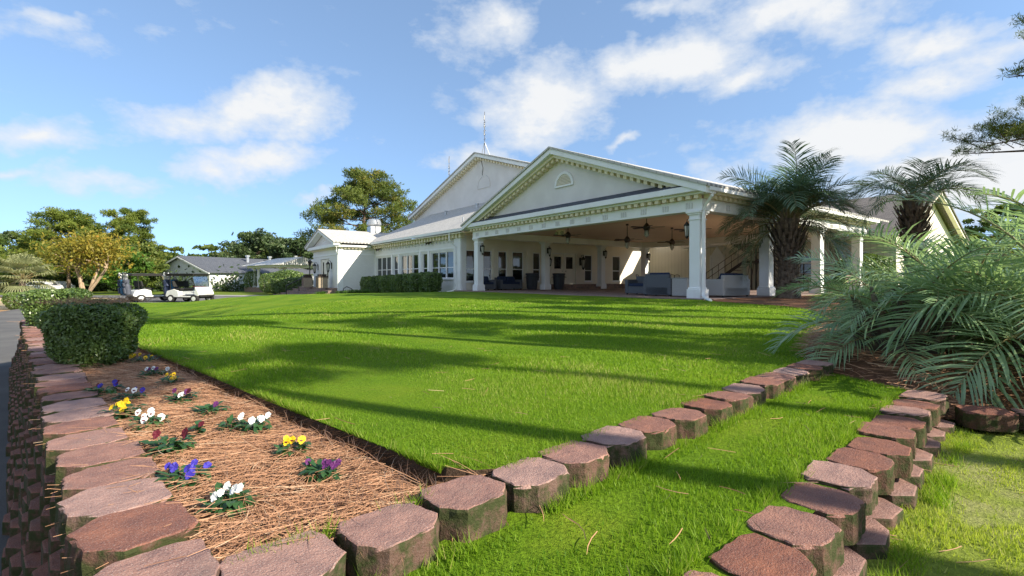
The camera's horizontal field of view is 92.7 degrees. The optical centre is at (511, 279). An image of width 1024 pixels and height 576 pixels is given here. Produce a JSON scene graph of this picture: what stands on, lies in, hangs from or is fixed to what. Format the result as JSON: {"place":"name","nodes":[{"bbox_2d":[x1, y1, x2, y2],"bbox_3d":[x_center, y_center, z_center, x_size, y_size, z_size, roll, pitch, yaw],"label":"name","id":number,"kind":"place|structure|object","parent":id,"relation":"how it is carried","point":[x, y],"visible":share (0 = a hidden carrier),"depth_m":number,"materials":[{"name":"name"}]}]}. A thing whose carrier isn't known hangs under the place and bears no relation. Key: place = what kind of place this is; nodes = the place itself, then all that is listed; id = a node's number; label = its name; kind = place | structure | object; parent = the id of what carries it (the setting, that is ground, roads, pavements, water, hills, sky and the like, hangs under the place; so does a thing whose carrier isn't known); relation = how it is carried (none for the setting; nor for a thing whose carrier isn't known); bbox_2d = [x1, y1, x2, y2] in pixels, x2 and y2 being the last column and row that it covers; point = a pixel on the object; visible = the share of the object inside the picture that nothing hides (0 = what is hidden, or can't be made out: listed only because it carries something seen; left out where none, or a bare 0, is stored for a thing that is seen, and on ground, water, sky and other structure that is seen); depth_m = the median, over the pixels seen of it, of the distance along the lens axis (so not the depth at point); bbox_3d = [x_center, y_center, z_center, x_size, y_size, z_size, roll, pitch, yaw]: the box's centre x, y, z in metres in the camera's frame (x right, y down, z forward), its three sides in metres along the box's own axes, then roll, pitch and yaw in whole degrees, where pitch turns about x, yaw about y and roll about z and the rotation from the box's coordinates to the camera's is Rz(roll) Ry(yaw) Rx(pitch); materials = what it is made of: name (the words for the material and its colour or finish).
{"place":"outdoors","nodes":[
{"label":"outdoors","id":0,"kind":"place"},
{"bbox_2d":[0,298,116,309],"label":"dormant turf","id":1,"kind":"structure","parent":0,"point":[2,306],"depth_m":29.14,"materials":[{"name":"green plant"}]},
{"bbox_2d":[0,292,21,309],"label":"round shrub","id":2,"kind":"object","parent":1,"relation":"on","point":[7,297],"visible":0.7,"depth_m":25.74,"materials":[{"name":"green plant"}]},
{"bbox_2d":[0,251,58,301],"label":"tree","id":3,"kind":"object","parent":1,"relation":"on","point":[18,261],"visible":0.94,"depth_m":26.79,"materials":[{"name":"plant"}]},
{"bbox_2d":[0,295,247,575],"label":"road","id":4,"kind":"structure","parent":0,"point":[10,331],"depth_m":8.66,"materials":[{"name":"asphalt"}]},
{"bbox_2d":[120,273,176,301],"bbox_3d":[-25.312,0.582,34.158,1.404,1.931,3.100,0,0,32],"label":"golf cart","id":5,"kind":"object","parent":4,"relation":"on","point":[143,293],"visible":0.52,"depth_m":33.39,"materials":[{"name":"plastic"}]},
{"bbox_2d":[164,273,213,301],"bbox_3d":[-21.982,0.582,33.212,3.100,1.931,1.404,0,0,14],"label":"golf cart","id":6,"kind":"object","parent":4,"relation":"on","point":[192,294],"visible":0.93,"depth_m":32.79,"materials":[{"name":"plastic"}]},
{"bbox_2d":[7,321,524,573],"bbox_3d":[-4.306,0.719,4.956,10.987,0.186,1.390,0,0,42],"label":"pine straw","id":7,"kind":"object","parent":0,"point":[108,375],"visible":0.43,"depth_m":1.83,"materials":[{"name":"plant"}]},
{"bbox_2d":[19,288,92,326],"bbox_3d":[-6.692,0.446,7.200,0.665,0.661,0.857,0,0,-20],"label":"flowering shrub","id":8,"kind":"object","parent":7,"relation":"on","point":[30,311],"visible":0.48,"depth_m":6.88,"materials":[{"name":"green plant"}]},
{"bbox_2d":[3,294,157,370],"bbox_3d":[-3.427,0.458,4.010,0.765,0.656,0.791,0,0,-8],"label":"boxwood hedge","id":9,"kind":"object","parent":7,"relation":"on","point":[88,332],"visible":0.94,"depth_m":3.81,"materials":[{"name":"green plant"}]},
{"bbox_2d":[97,397,147,422],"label":"pansy plant","id":10,"kind":"object","parent":7,"relation":"on","point":[125,403],"visible":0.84,"depth_m":2.49,"materials":[{"name":"yellow plant"}]},
{"bbox_2d":[128,407,171,430],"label":"pansy plant","id":11,"kind":"object","parent":7,"relation":"on","point":[159,418],"visible":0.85,"depth_m":2.31,"materials":[{"name":"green plant"}]},
{"bbox_2d":[138,427,196,458],"bbox_3d":[-1.408,0.672,1.992,0.221,0.120,0.211,0,0,0],"label":"pansy plant","id":12,"kind":"object","parent":7,"relation":"on","point":[173,442],"visible":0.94,"depth_m":1.99,"materials":[{"name":"green plant"}]},
{"bbox_2d":[161,388,200,404],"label":"pansy plant","id":13,"kind":"object","parent":7,"relation":"on","point":[177,398],"visible":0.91,"depth_m":2.78,"materials":[{"name":"green plant"}]},
{"bbox_2d":[153,459,215,490],"bbox_3d":[-1.125,0.675,1.677,0.187,0.097,0.201,0,0,-17],"label":"pansy plant","id":14,"kind":"object","parent":7,"relation":"on","point":[173,470],"visible":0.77,"depth_m":1.66,"materials":[{"name":"green plant"}]},
{"bbox_2d":[187,400,230,419],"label":"pansy plant","id":15,"kind":"object","parent":7,"relation":"on","point":[214,408],"visible":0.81,"depth_m":2.51,"materials":[{"name":"green plant"}]},
{"bbox_2d":[194,481,263,521],"bbox_3d":[-0.878,0.678,1.513,0.176,0.101,0.173,0,0,0],"label":"pansy plant","id":16,"kind":"object","parent":7,"relation":"on","point":[218,495],"visible":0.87,"depth_m":1.50,"materials":[{"name":"green plant"}]},
{"bbox_2d":[233,412,271,436],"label":"pansy plant","id":17,"kind":"object","parent":7,"relation":"on","point":[257,422],"visible":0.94,"depth_m":2.25,"materials":[{"name":"green plant"}]},
{"bbox_2d":[270,435,312,461],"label":"pansy plant","id":18,"kind":"object","parent":7,"relation":"on","point":[285,444],"visible":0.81,"depth_m":1.96,"materials":[{"name":"green plant"}]},
{"bbox_2d":[298,456,345,486],"bbox_3d":[-0.682,0.684,1.745,0.166,0.097,0.176,0,0,0],"label":"pansy plant","id":19,"kind":"object","parent":7,"relation":"on","point":[321,464],"visible":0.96,"depth_m":1.73,"materials":[{"name":"green plant"}]},
{"bbox_2d":[137,348,496,486],"bbox_3d":[-4.014,0.774,5.232,10.591,0.172,0.333,0,0,41],"label":"turf cut","id":20,"kind":"object","parent":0,"point":[387,459],"visible":0.34,"depth_m":2.11,"materials":[{"name":"soil"}]},
{"bbox_2d":[419,475,506,542],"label":"edging block","id":21,"kind":"structure","parent":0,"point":[472,502],"depth_m":1.50,"materials":[{"name":"stone"}]},
{"bbox_2d":[0,291,961,450],"bbox_3d":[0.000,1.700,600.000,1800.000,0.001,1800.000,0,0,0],"label":"ground","id":22,"kind":"structure","parent":0,"point":[161,292],"depth_m":58.02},
{"bbox_2d":[1,332,66,575],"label":"retaining wall","id":23,"kind":"structure","parent":22,"relation":"on","point":[33,547],"depth_m":2.65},
{"bbox_2d":[30,367,82,387],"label":"edging block","id":24,"kind":"structure","parent":23,"relation":"on","point":[39,373],"depth_m":3.51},
{"bbox_2d":[33,378,88,402],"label":"edging block","id":25,"kind":"structure","parent":23,"relation":"on","point":[53,383],"depth_m":3.15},
{"bbox_2d":[35,372,86,383],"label":"edging block","id":26,"kind":"structure","parent":23,"relation":"on","point":[46,378],"depth_m":3.35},
{"bbox_2d":[35,382,92,408],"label":"edging block","id":27,"kind":"structure","parent":23,"relation":"on","point":[40,393],"depth_m":2.95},
{"bbox_2d":[40,390,98,415],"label":"edging block","id":28,"kind":"structure","parent":23,"relation":"on","point":[56,398],"depth_m":2.78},
{"bbox_2d":[40,397,106,422],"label":"edging block","id":29,"kind":"structure","parent":23,"relation":"on","point":[58,407],"depth_m":2.60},
{"bbox_2d":[40,406,116,437],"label":"edging block","id":30,"kind":"structure","parent":23,"relation":"on","point":[65,416],"depth_m":2.41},
{"bbox_2d":[41,416,119,456],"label":"edging block","id":31,"kind":"structure","parent":23,"relation":"on","point":[62,429],"depth_m":2.20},
{"bbox_2d":[44,427,128,474],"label":"edging block","id":32,"kind":"structure","parent":23,"relation":"on","point":[65,444],"depth_m":2.02,"materials":[{"name":"stone"}]},
{"bbox_2d":[54,440,145,493],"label":"edging block","id":33,"kind":"structure","parent":23,"relation":"on","point":[74,461],"depth_m":1.84,"materials":[{"name":"stone"}]},
{"bbox_2d":[61,457,160,500],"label":"edging block","id":34,"kind":"structure","parent":23,"relation":"on","point":[73,484],"depth_m":1.68,"materials":[{"name":"stone"}]},
{"bbox_2d":[55,477,173,549],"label":"edging block","id":35,"kind":"structure","parent":23,"relation":"on","point":[78,510],"depth_m":1.46,"materials":[{"name":"stone"}]},
{"bbox_2d":[64,501,200,575],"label":"edging block","id":36,"kind":"structure","parent":23,"relation":"on","point":[94,544],"depth_m":1.28,"materials":[{"name":"stone"}]},
{"bbox_2d":[94,538,219,575],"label":"edging block","id":37,"kind":"structure","parent":23,"relation":"on","point":[205,562],"depth_m":1.16,"materials":[{"name":"stone"}]},
{"bbox_2d":[0,241,75,283],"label":"leafy tree","id":38,"kind":"object","parent":22,"relation":"on","point":[2,249],"visible":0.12,"depth_m":64.09,"materials":[{"name":"green plant"}]},
{"bbox_2d":[0,206,110,288],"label":"leafy tree","id":39,"kind":"object","parent":22,"relation":"on","point":[63,220],"visible":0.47,"depth_m":59.92,"materials":[{"name":"green plant"}]},
{"bbox_2d":[9,218,153,291],"bbox_3d":[-26.217,-0.983,30.067,6.875,5.623,6.501,0,0,-22],"label":"crape myrtle","id":40,"kind":"object","parent":22,"relation":"on","point":[87,251],"visible":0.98,"depth_m":29.50,"materials":[{"name":"yellow plant"}]},
{"bbox_2d":[90,245,155,288],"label":"leafy tree","id":41,"kind":"object","parent":22,"relation":"on","point":[111,281],"visible":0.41,"depth_m":54.81,"materials":[{"name":"green plant"}]},
{"bbox_2d":[0,264,252,291],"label":"undergrowth","id":42,"kind":"object","parent":22,"relation":"on","point":[227,288],"visible":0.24,"depth_m":66.83,"materials":[{"name":"green plant"}]},
{"bbox_2d":[99,207,166,272],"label":"leafy tree","id":43,"kind":"object","parent":22,"relation":"on","point":[141,233],"visible":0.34,"depth_m":65.36,"materials":[{"name":"green plant"}]},
{"bbox_2d":[124,241,169,288],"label":"leafy tree","id":44,"kind":"object","parent":22,"relation":"on","point":[157,252],"visible":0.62,"depth_m":57.65,"materials":[{"name":"green plant"}]},
{"bbox_2d":[160,255,312,290],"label":"house","id":45,"kind":"structure","parent":22,"relation":"on","point":[207,265],"depth_m":69.05,"materials":[{"name":"white paint"}]},
{"bbox_2d":[217,228,279,259],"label":"oak tree","id":46,"kind":"object","parent":22,"relation":"on","point":[257,240],"visible":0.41,"depth_m":85.38,"materials":[{"name":"green plant"}]},
{"bbox_2d":[243,257,312,292],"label":"entrance portico","id":47,"kind":"structure","parent":22,"relation":"on","point":[280,264],"depth_m":62.56,"materials":[{"name":"paint"}]},
{"bbox_2d":[272,277,301,292],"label":"box hedge","id":48,"kind":"object","parent":22,"relation":"on","point":[280,285],"visible":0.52,"depth_m":49.09,"materials":[{"name":"green plant"}]},
{"bbox_2d":[264,236,312,269],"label":"oak tree","id":49,"kind":"object","parent":22,"relation":"on","point":[280,246],"visible":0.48,"depth_m":82.34,"materials":[{"name":"green plant"}]},
{"bbox_2d":[292,165,417,240],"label":"pine tree","id":50,"kind":"object","parent":22,"relation":"on","point":[368,186],"visible":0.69,"depth_m":59.96,"materials":[{"name":"green plant"}]},
{"bbox_2d":[0,231,998,269],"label":"wood","id":51,"kind":"object","parent":22,"relation":"on","point":[168,256],"depth_m":187.67,"materials":[{"name":"green plant"}]},
{"bbox_2d":[273,146,888,300],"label":"clubhouse","id":52,"kind":"structure","parent":22,"relation":"on","point":[512,216],"depth_m":29.68,"materials":[{"name":"white paint"}]},
{"bbox_2d":[402,254,417,273],"bbox_3d":[-7.480,-0.925,35.990,0.100,1.750,3.000,0,0,-37],"label":"window","id":53,"kind":"structure","parent":52,"relation":"in","point":[409,263],"depth_m":36.02,"materials":[{"name":"glass"}]},
{"bbox_2d":[432,251,453,279],"bbox_3d":[-4.566,-0.885,31.995,0.210,1.830,3.130,0,0,-37],"label":"window","id":54,"kind":"structure","parent":52,"relation":"in","point":[442,262],"depth_m":31.89,"materials":[{"name":"glass"}]},
{"bbox_2d":[512,252,523,281],"bbox_3d":[0.376,-0.800,32.523,1.030,2.040,0.150,0,0,-37],"label":"window","id":55,"kind":"structure","parent":52,"relation":"in","point":[517,257],"depth_m":32.58,"materials":[{"name":"glass"}]},
{"bbox_2d":[563,254,574,283],"bbox_3d":[4.148,-0.730,35.388,1.100,2.140,0.070,0,0,-37],"label":"door","id":56,"kind":"structure","parent":52,"relation":"in","point":[568,259],"depth_m":35.37,"materials":[{"name":"beige paint"}]},
{"bbox_2d":[0,0,1023,255],"label":"sky","id":57,"kind":"structure","parent":0,"point":[214,119],"materials":[{"name":"blue"}]},
{"bbox_2d":[130,289,898,469],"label":"lawn","id":58,"kind":"structure","parent":0,"point":[211,309],"depth_m":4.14,"materials":[{"name":"plant"}]},
{"bbox_2d":[402,272,418,291],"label":"wing hedge","id":59,"kind":"object","parent":58,"relation":"on","point":[410,282],"visible":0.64,"depth_m":31.52,"materials":[{"name":"green plant"}]},
{"bbox_2d":[418,271,442,291],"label":"wing hedge","id":60,"kind":"object","parent":58,"relation":"on","point":[427,282],"visible":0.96,"depth_m":29.93,"materials":[{"name":"green plant"}]},
{"bbox_2d":[706,243,774,289],"bbox_3d":[15.283,-1.772,33.241,1.820,4.944,4.458,0,0,-37],"label":"outdoor staircase","id":61,"kind":"structure","parent":58,"relation":"on","point":[756,260],"depth_m":32.72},
{"bbox_2d":[649,190,969,289],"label":"cream building","id":62,"kind":"structure","parent":58,"relation":"on","point":[675,261],"depth_m":32.63,"materials":[{"name":"paint"}]},
{"bbox_2d":[834,253,895,288],"bbox_3d":[19.310,-0.355,26.791,2.745,2.265,2.804,0,0,0],"label":"round bush","id":63,"kind":"object","parent":58,"relation":"on","point":[875,259],"visible":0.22,"depth_m":25.95,"materials":[{"name":"green plant"}]},
{"bbox_2d":[712,295,1023,418],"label":"palm bed mulch","id":64,"kind":"object","parent":58,"relation":"on","point":[797,302],"visible":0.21,"depth_m":3.75,"materials":[{"name":"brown wood"}]},
{"bbox_2d":[715,139,877,297],"bbox_3d":[10.317,-2.045,18.168,5.256,5.591,5.409,0,0,0],"label":"feather palm","id":65,"kind":"object","parent":64,"relation":"on","point":[786,203],"visible":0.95,"depth_m":17.80,"materials":[{"name":"plant"}]},
{"bbox_2d":[764,233,1023,385],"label":"palm","id":66,"kind":"object","parent":64,"relation":"on","point":[920,339],"visible":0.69,"depth_m":3.98,"materials":[{"name":"plant"}]},
{"bbox_2d":[790,318,1023,416],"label":"palm bed straw","id":67,"kind":"object","parent":64,"relation":"on","point":[862,352],"visible":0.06,"depth_m":3.86,"materials":[{"name":"brown plant"}]},
{"bbox_2d":[793,209,1023,356],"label":"palm","id":68,"kind":"object","parent":64,"relation":"on","point":[912,253],"visible":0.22,"depth_m":4.66,"materials":[{"name":"plant"}]},
{"bbox_2d":[837,157,1005,278],"bbox_3d":[14.070,-1.690,17.143,4.439,4.881,4.794,0,0,40],"label":"feather palm","id":69,"kind":"object","parent":64,"relation":"on","point":[909,213],"visible":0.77,"depth_m":16.63,"materials":[{"name":"plant"}]},
{"bbox_2d":[836,186,1023,425],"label":"palm","id":70,"kind":"object","parent":64,"relation":"on","point":[1017,349],"visible":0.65,"depth_m":3.57,"materials":[{"name":"plant"}]},
{"bbox_2d":[894,207,1023,288],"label":"palm","id":71,"kind":"object","parent":64,"relation":"on","point":[1015,251],"visible":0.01,"depth_m":6.53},
{"bbox_2d":[938,13,1023,157],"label":"pine tree","id":72,"kind":"object","parent":58,"relation":"on","point":[1007,132],"visible":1,"depth_m":14.37,"materials":[{"name":"green plant"}]},
{"bbox_2d":[958,203,1023,261],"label":"pine tree","id":73,"kind":"object","parent":58,"relation":"on","point":[982,223],"visible":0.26,"depth_m":60.60,"materials":[{"name":"green plant"}]},
{"bbox_2d":[454,288,847,299],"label":"patio","id":74,"kind":"structure","parent":0,"point":[618,292],"depth_m":22.86,"materials":[{"name":"brick"}]},
{"bbox_2d":[494,276,521,289],"bbox_3d":[-0.267,0.243,31.355,1.730,0.854,0.882,0,0,-37],"label":"wicker loveseat","id":75,"kind":"object","parent":74,"relation":"on","point":[506,282],"visible":0.94,"depth_m":31.15,"materials":[{"name":"fabric"}]},
{"bbox_2d":[625,276,644,293],"bbox_3d":[5.680,0.270,21.354,0.812,0.800,1.230,0,0,-37],"label":"wicker armchair","id":76,"kind":"object","parent":74,"relation":"on","point":[634,286],"visible":0.43,"depth_m":21.41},
{"bbox_2d":[643,272,671,295],"bbox_3d":[6.062,0.203,19.618,0.832,0.934,1.330,0,0,-37],"label":"wicker armchair","id":77,"kind":"object","parent":74,"relation":"on","point":[657,283],"visible":0.85,"depth_m":19.34,"materials":[{"name":"wicker"}]},
{"bbox_2d":[672,278,688,295],"bbox_3d":[6.708,0.290,18.828,0.880,0.700,0.720,0,0,-37],"label":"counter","id":78,"kind":"object","parent":74,"relation":"on","point":[680,286],"visible":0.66,"depth_m":18.54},
{"bbox_2d":[706,273,749,296],"bbox_3d":[8.267,0.223,18.829,1.930,0.894,0.882,0,0,-37],"label":"wicker sofa","id":79,"kind":"object","parent":74,"relation":"on","point":[728,284],"visible":0.91,"depth_m":18.29,"materials":[{"name":"grey wicker"}]},
{"bbox_2d":[404,373,910,575],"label":"terrace turf","id":80,"kind":"structure","parent":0,"point":[514,519],"depth_m":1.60,"materials":[{"name":"plant"}]},
{"bbox_2d":[182,345,1023,575],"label":"loose needles","id":81,"kind":"object","parent":80,"relation":"on","point":[679,476],"visible":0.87,"depth_m":1.81,"materials":[{"name":"brown plant"}]},
{"bbox_2d":[740,376,783,398],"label":"edging block","id":82,"kind":"structure","parent":80,"relation":"on","point":[773,387],"depth_m":3.17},
{"bbox_2d":[867,426,1023,575],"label":"turf","id":83,"kind":"structure","parent":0,"point":[978,566],"depth_m":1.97,"materials":[{"name":"plant"}]},
{"bbox_2d":[142,346,981,575],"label":"edge grass","id":84,"kind":"structure","parent":83,"relation":"on","point":[431,464],"depth_m":1.87,"materials":[{"name":"plant"}]},
{"bbox_2d":[833,419,955,575],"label":"retaining wall","id":85,"kind":"structure","parent":83,"relation":"on","point":[875,536],"depth_m":1.88,"materials":[{"name":"stone"}]},
{"bbox_2d":[709,533,816,575],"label":"edging block","id":86,"kind":"structure","parent":85,"relation":"on","point":[753,554],"depth_m":1.32,"materials":[{"name":"stone"}]},
{"bbox_2d":[746,505,843,575],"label":"edging block","id":87,"kind":"structure","parent":85,"relation":"on","point":[816,540],"depth_m":1.46,"materials":[{"name":"stone"}]},
{"bbox_2d":[780,483,866,545],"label":"edging block","id":88,"kind":"structure","parent":85,"relation":"on","point":[844,511],"depth_m":1.65,"materials":[{"name":"stone"}]},
{"bbox_2d":[800,460,877,515],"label":"edging block","id":89,"kind":"structure","parent":85,"relation":"on","point":[861,484],"depth_m":1.83,"materials":[{"name":"stone"}]},
{"bbox_2d":[826,447,894,494],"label":"edging block","id":90,"kind":"structure","parent":85,"relation":"on","point":[880,467],"depth_m":2.02,"materials":[{"name":"stone"}]},
{"bbox_2d":[846,437,912,478],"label":"edging block","id":91,"kind":"structure","parent":85,"relation":"on","point":[900,455],"depth_m":2.17,"materials":[{"name":"stone"}]},
{"bbox_2d":[856,421,916,458],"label":"edging block","id":92,"kind":"structure","parent":85,"relation":"on","point":[903,436],"depth_m":2.39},
{"bbox_2d":[871,415,926,447],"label":"edging block","id":93,"kind":"structure","parent":85,"relation":"on","point":[918,427],"depth_m":2.56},
{"bbox_2d":[879,405,932,432],"bbox_3d":[2.263,0.801,2.805,0.230,0.102,0.269,-3,-4,43],"label":"edging block","id":94,"kind":"object","parent":85,"relation":"on","point":[923,415],"depth_m":2.74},
{"bbox_2d":[890,399,940,425],"bbox_3d":[2.461,0.811,2.982,0.262,0.102,0.232,1,-1,-44],"label":"edging block","id":95,"kind":"object","parent":85,"relation":"on","point":[933,409],"depth_m":2.94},
{"bbox_2d":[899,390,948,415],"bbox_3d":[2.680,0.800,3.170,0.269,0.102,0.230,-2,0,-41],"label":"edging block","id":96,"kind":"object","parent":85,"relation":"on","point":[941,400],"depth_m":3.11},
{"bbox_2d":[954,405,1018,432],"bbox_3d":[2.893,0.848,2.979,0.264,0.102,0.229,-2,0,21],"label":"edging block","id":97,"kind":"object","parent":83,"relation":"on","point":[990,418],"depth_m":2.91,"materials":[{"name":"stone"}]},
{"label":"retaining wall","id":98,"kind":"object","parent":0,"visible":0},
{"bbox_2d":[220,530,346,575],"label":"edging block","id":99,"kind":"object","parent":98,"relation":"on","point":[321,554],"depth_m":1.19,"materials":[{"name":"stone"}]},
{"bbox_2d":[336,503,439,575],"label":"edging block","id":100,"kind":"object","parent":98,"relation":"on","point":[408,533],"depth_m":1.31,"materials":[{"name":"stone"}]},
{"bbox_2d":[491,457,569,512],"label":"edging block","id":101,"kind":"structure","parent":98,"relation":"on","point":[529,482],"depth_m":1.67,"materials":[{"name":"stone"}]},
{"bbox_2d":[538,440,608,487],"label":"edging block","id":102,"kind":"structure","parent":98,"relation":"on","point":[581,460],"depth_m":1.87,"materials":[{"name":"stone"}]},
{"bbox_2d":[581,426,646,466],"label":"edging block","id":103,"kind":"structure","parent":98,"relation":"on","point":[622,443],"depth_m":2.06,"materials":[{"name":"stone"}]},
{"bbox_2d":[618,416,676,449],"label":"edging block","id":104,"kind":"structure","parent":98,"relation":"on","point":[659,433],"depth_m":2.25,"materials":[{"name":"stone"}]},
{"bbox_2d":[650,408,707,438],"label":"edging block","id":105,"kind":"structure","parent":98,"relation":"on","point":[691,423],"depth_m":2.40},
{"bbox_2d":[680,398,733,425],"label":"edging block","id":106,"kind":"structure","parent":98,"relation":"on","point":[716,410],"depth_m":2.61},
{"bbox_2d":[703,391,753,415],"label":"edging block","id":107,"kind":"structure","parent":98,"relation":"on","point":[741,402],"depth_m":2.79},
{"bbox_2d":[721,383,765,406],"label":"edging block","id":108,"kind":"structure","parent":98,"relation":"on","point":[757,393],"depth_m":3.00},
{"bbox_2d":[757,372,796,391],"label":"edging block","id":109,"kind":"structure","parent":98,"relation":"on","point":[788,380],"depth_m":3.40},
{"bbox_2d":[772,367,809,385],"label":"edging block","id":110,"kind":"structure","parent":98,"relation":"on","point":[800,375],"depth_m":3.57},
{"bbox_2d":[786,363,823,380],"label":"edging block","id":111,"kind":"structure","parent":98,"relation":"on","point":[815,371],"depth_m":3.73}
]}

